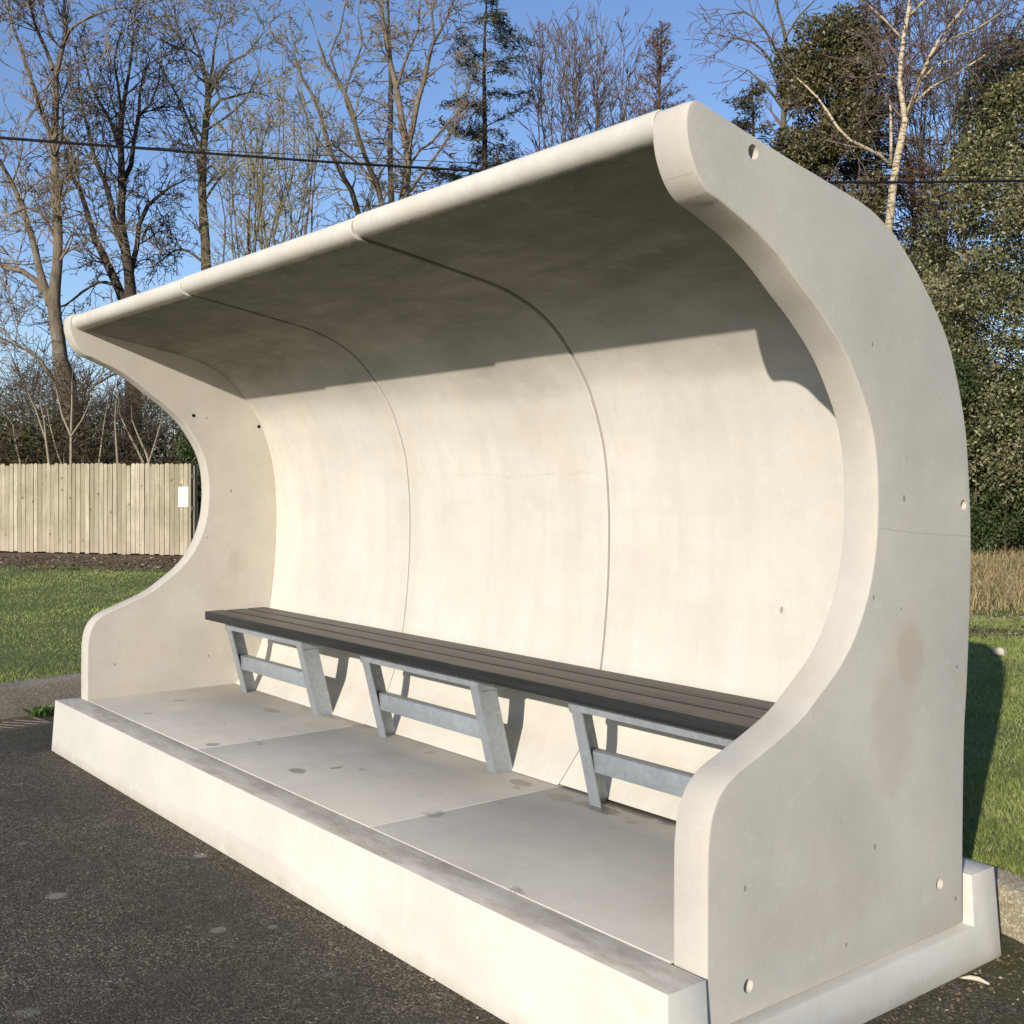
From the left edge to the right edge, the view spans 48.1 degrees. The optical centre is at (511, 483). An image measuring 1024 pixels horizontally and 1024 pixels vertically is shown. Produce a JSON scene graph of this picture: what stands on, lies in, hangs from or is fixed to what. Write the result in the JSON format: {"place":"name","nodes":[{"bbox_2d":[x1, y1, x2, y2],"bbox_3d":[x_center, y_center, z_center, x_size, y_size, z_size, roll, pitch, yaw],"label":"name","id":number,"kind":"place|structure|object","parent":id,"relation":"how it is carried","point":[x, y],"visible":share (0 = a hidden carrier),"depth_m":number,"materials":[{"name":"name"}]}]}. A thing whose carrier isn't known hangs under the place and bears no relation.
{"place":"outdoors","nodes":[
{"label":"outdoors","id":0,"kind":"place"},
{"bbox_2d":[0,714,1023,1023],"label":"tarmac","id":1,"kind":"structure","parent":0,"point":[120,908],"depth_m":4.01,"materials":[{"name":"grey asphalt"}]},
{"bbox_2d":[0,715,53,731],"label":"drain grate","id":2,"kind":"object","parent":1,"relation":"on","point":[19,720],"visible":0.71,"depth_m":7.65,"materials":[{"name":"grey metal"}]},
{"bbox_2d":[22,705,54,716],"bbox_3d":[-3.232,1.562,7.897,0.193,0.076,0.221,0,0,30],"label":"weed","id":3,"kind":"object","parent":1,"relation":"on","point":[45,710],"visible":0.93,"depth_m":7.88,"materials":[{"name":"green plant"}]},
{"bbox_2d":[0,673,80,719],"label":"kerb stone","id":4,"kind":"object","parent":1,"relation":"on","point":[16,697],"visible":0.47,"depth_m":7.93,"materials":[{"name":"concrete"}]},
{"bbox_2d":[0,555,1023,1023],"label":"leaf litter","id":5,"kind":"object","parent":1,"relation":"on","point":[168,559],"visible":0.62,"depth_m":11.37,"materials":[{"name":"brown plant"}]},
{"bbox_2d":[52,101,1000,1023],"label":"bus shelter","id":6,"kind":"object","parent":1,"relation":"on","point":[670,395],"visible":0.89,"depth_m":4.42,"materials":[{"name":"concrete"}]},
{"bbox_2d":[205,607,775,807],"bbox_3d":[-0.405,1.040,5.499,0.404,0.513,4.284,0,0,-38],"label":"bench","id":7,"kind":"object","parent":6,"relation":"on","point":[705,715],"visible":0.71,"depth_m":5.08,"materials":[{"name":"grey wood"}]},
{"bbox_2d":[962,975,989,984],"bbox_3d":[1.488,1.587,3.676,0.086,0.017,0.020,0,0,35],"label":"stick","id":8,"kind":"object","parent":1,"relation":"on","point":[975,978],"visible":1,"depth_m":3.67,"materials":[{"name":"beige wood"}]},
{"bbox_2d":[962,856,1023,943],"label":"kerb stone","id":9,"kind":"object","parent":1,"relation":"on","point":[1009,886],"visible":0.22,"depth_m":4.07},
{"bbox_2d":[0,513,1023,878],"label":"lawn","id":10,"kind":"structure","parent":0,"point":[56,659],"depth_m":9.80,"materials":[{"name":"plant"}]},
{"bbox_2d":[3,412,27,463],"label":"sapling","id":11,"kind":"object","parent":10,"relation":"on","point":[15,442],"visible":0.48,"depth_m":24.01,"materials":[{"name":"brown plant"}]},
{"bbox_2d":[26,378,50,465],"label":"sapling","id":12,"kind":"object","parent":10,"relation":"on","point":[45,437],"visible":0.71,"depth_m":23.37,"materials":[{"name":"brown plant"}]},
{"bbox_2d":[45,387,65,463],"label":"sapling","id":13,"kind":"object","parent":10,"relation":"on","point":[53,437],"visible":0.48,"depth_m":24.11,"materials":[{"name":"brown plant"}]},
{"bbox_2d":[49,365,101,464],"bbox_3d":[-8.972,-0.522,23.571,1.023,3.845,0.232,0,0,-16],"label":"sapling","id":14,"kind":"object","parent":10,"relation":"on","point":[70,432],"visible":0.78,"depth_m":23.55,"materials":[{"name":"brown plant"}]},
{"bbox_2d":[0,0,170,461],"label":"ash tree","id":15,"kind":"object","parent":10,"relation":"on","point":[50,293],"visible":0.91,"depth_m":26.92,"materials":[{"name":"beige plant"}]},
{"bbox_2d":[0,463,197,554],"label":"wooden fence","id":16,"kind":"object","parent":10,"relation":"on","point":[81,508],"visible":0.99,"depth_m":21.82,"materials":[{"name":"beige wood"}]},
{"bbox_2d":[178,487,188,506],"bbox_3d":[-6.096,0.242,21.272,0.210,0.375,0.010,0,0,17],"label":"notice board","id":17,"kind":"object","parent":16,"relation":"attached to","point":[183,496],"visible":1,"depth_m":21.27,"materials":[{"name":"white"}]},
{"bbox_2d":[0,404,200,544],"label":"bramble foliage","id":18,"kind":"object","parent":10,"relation":"on","point":[22,438],"visible":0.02,"depth_m":24.54,"materials":[{"name":"brown plant"}]},
{"bbox_2d":[96,401,107,463],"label":"sapling","id":19,"kind":"object","parent":10,"relation":"on","point":[100,451],"visible":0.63,"depth_m":23.95,"materials":[{"name":"brown plant"}]},
{"bbox_2d":[114,388,119,463],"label":"sapling","id":20,"kind":"object","parent":10,"relation":"on","point":[117,459],"visible":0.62,"depth_m":23.58,"materials":[{"name":"brown plant"}]},
{"bbox_2d":[0,0,264,450],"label":"ash tree","id":21,"kind":"object","parent":10,"relation":"on","point":[129,264],"visible":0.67,"depth_m":29.96,"materials":[{"name":"brown plant"}]},
{"bbox_2d":[108,391,161,463],"bbox_3d":[-7.825,-0.273,23.826,1.086,3.348,0.335,0,0,1],"label":"sapling","id":22,"kind":"object","parent":10,"relation":"on","point":[148,458],"visible":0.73,"depth_m":23.76,"materials":[{"name":"brown plant"}]},
{"bbox_2d":[173,428,201,520],"bbox_3d":[-5.741,0.325,23.485,2.417,3.318,2.799,0,0,-14],"label":"evergreen bush","id":23,"kind":"object","parent":10,"relation":"on","point":[180,443],"visible":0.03,"depth_m":22.86,"materials":[{"name":"green plant"}]},
{"bbox_2d":[108,0,329,293],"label":"ash tree","id":24,"kind":"object","parent":10,"relation":"on","point":[210,85],"visible":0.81,"depth_m":30.74,"materials":[{"name":"brown plant"}]},
{"bbox_2d":[188,68,309,267],"bbox_3d":[-6.521,-3.977,27.994,2.874,10.772,4.447,0,0,-17],"label":"alder tree","id":25,"kind":"object","parent":10,"relation":"on","point":[231,126],"visible":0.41,"depth_m":27.39,"materials":[{"name":"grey plant"}]},
{"bbox_2d":[229,58,345,258],"bbox_3d":[-5.166,-4.236,26.426,3.108,11.303,4.477,0,0,-38],"label":"alder tree","id":26,"kind":"object","parent":10,"relation":"on","point":[260,193],"visible":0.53,"depth_m":26.09,"materials":[{"name":"brown plant"}]},
{"bbox_2d":[263,0,418,223],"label":"sycamore tree","id":27,"kind":"object","parent":10,"relation":"on","point":[376,182],"visible":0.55,"depth_m":28.72,"materials":[{"name":"brown plant"}]},
{"bbox_2d":[330,0,444,219],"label":"larch tree","id":28,"kind":"object","parent":10,"relation":"on","point":[391,101],"visible":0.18,"depth_m":32.94,"materials":[{"name":"brown plant"}]},
{"bbox_2d":[331,0,522,204],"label":"sycamore tree","id":29,"kind":"object","parent":10,"relation":"on","point":[406,189],"visible":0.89,"depth_m":28.07,"materials":[{"name":"beige plant"}]},
{"bbox_2d":[411,0,549,185],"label":"spruce tree","id":30,"kind":"object","parent":10,"relation":"on","point":[484,151],"visible":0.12,"depth_m":30.60,"materials":[{"name":"green plant"}]},
{"bbox_2d":[0,335,989,542],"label":"brushwood","id":31,"kind":"object","parent":10,"relation":"on","point":[34,386],"visible":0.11,"depth_m":24.82,"materials":[{"name":"brown plant"}]},
{"bbox_2d":[0,305,1021,463],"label":"distant wood","id":32,"kind":"object","parent":10,"relation":"on","point":[88,383],"visible":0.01,"depth_m":54.10,"materials":[{"name":"brown plant"}]},
{"bbox_2d":[502,2,623,155],"bbox_3d":[1.110,-6.316,32.456,3.009,15.446,4.964,0,0,-19],"label":"alder tree","id":33,"kind":"object","parent":10,"relation":"on","point":[543,71],"visible":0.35,"depth_m":32.01,"materials":[{"name":"brown plant"}]},
{"bbox_2d":[531,0,668,143],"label":"alder tree","id":34,"kind":"object","parent":10,"relation":"on","point":[585,70],"visible":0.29,"depth_m":33.74,"materials":[{"name":"brown plant"}]},
{"bbox_2d":[593,56,677,127],"bbox_3d":[3.799,-6.106,36.310,3.096,15.026,3.817,0,0,-38],"label":"alder tree","id":35,"kind":"object","parent":10,"relation":"on","point":[612,95],"visible":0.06,"depth_m":36.17,"materials":[{"name":"brown plant"}]},
{"bbox_2d":[620,20,695,121],"bbox_3d":[3.946,-5.739,32.062,4.434,14.311,4.492,0,0,29],"label":"tree","id":36,"kind":"object","parent":10,"relation":"on","point":[658,70],"visible":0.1,"depth_m":31.79,"materials":[{"name":"brown plant"}]},
{"bbox_2d":[720,77,779,151],"bbox_3d":[6.826,-5.167,33.044,4.813,13.148,4.916,0,0,-23],"label":"spruce tree","id":37,"kind":"object","parent":10,"relation":"on","point":[746,103],"visible":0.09,"depth_m":32.69,"materials":[{"name":"green plant"}]},
{"bbox_2d":[684,0,822,147],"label":"birch tree","id":38,"kind":"object","parent":10,"relation":"on","point":[782,122],"visible":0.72,"depth_m":29.60,"materials":[{"name":"brown plant"}]},
{"bbox_2d":[768,0,912,240],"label":"ivy covered tree","id":39,"kind":"object","parent":10,"relation":"on","point":[816,154],"visible":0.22,"depth_m":25.25,"materials":[{"name":"green plant"}]},
{"bbox_2d":[768,0,1023,232],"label":"birch tree","id":40,"kind":"object","parent":10,"relation":"on","point":[904,115],"visible":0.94,"depth_m":21.67,"materials":[{"name":"beige plant"}]},
{"bbox_2d":[818,0,983,446],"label":"larch tree","id":41,"kind":"object","parent":10,"relation":"on","point":[916,171],"visible":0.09,"depth_m":28.81,"materials":[{"name":"brown plant"}]},
{"bbox_2d":[853,0,1019,382],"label":"alder tree","id":42,"kind":"object","parent":10,"relation":"on","point":[938,150],"visible":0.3,"depth_m":30.44,"materials":[{"name":"brown plant"}]},
{"bbox_2d":[899,9,1023,527],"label":"holly tree","id":43,"kind":"object","parent":10,"relation":"on","point":[996,120],"visible":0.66,"depth_m":21.95,"materials":[{"name":"green plant"}]},
{"bbox_2d":[952,353,1023,556],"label":"evergreen hedge","id":44,"kind":"object","parent":10,"relation":"on","point":[986,529],"visible":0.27,"depth_m":21.45,"materials":[{"name":"green plant"}]},
{"bbox_2d":[993,647,1006,654],"bbox_3d":[4.027,1.376,9.454,0.145,0.064,0.098,0,0,-38],"label":"stone","id":45,"kind":"object","parent":10,"relation":"on","point":[999,651],"visible":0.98,"depth_m":9.41,"materials":[{"name":"white stone"}]},
{"bbox_2d":[0,137,1023,183],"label":"overhead cable","id":46,"kind":"object","parent":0,"point":[430,168],"visible":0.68,"depth_m":18.48,"materials":[{"name":"black plastic"}]},
{"bbox_2d":[0,0,1023,463],"label":"sky","id":47,"kind":"structure","parent":0,"point":[675,12],"materials":[{"name":"blue"}]},
{"bbox_2d":[969,544,1023,618],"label":"dry grass","id":48,"kind":"structure","parent":0,"point":[985,564],"depth_m":14.46,"materials":[{"name":"beige plant"}]}
]}

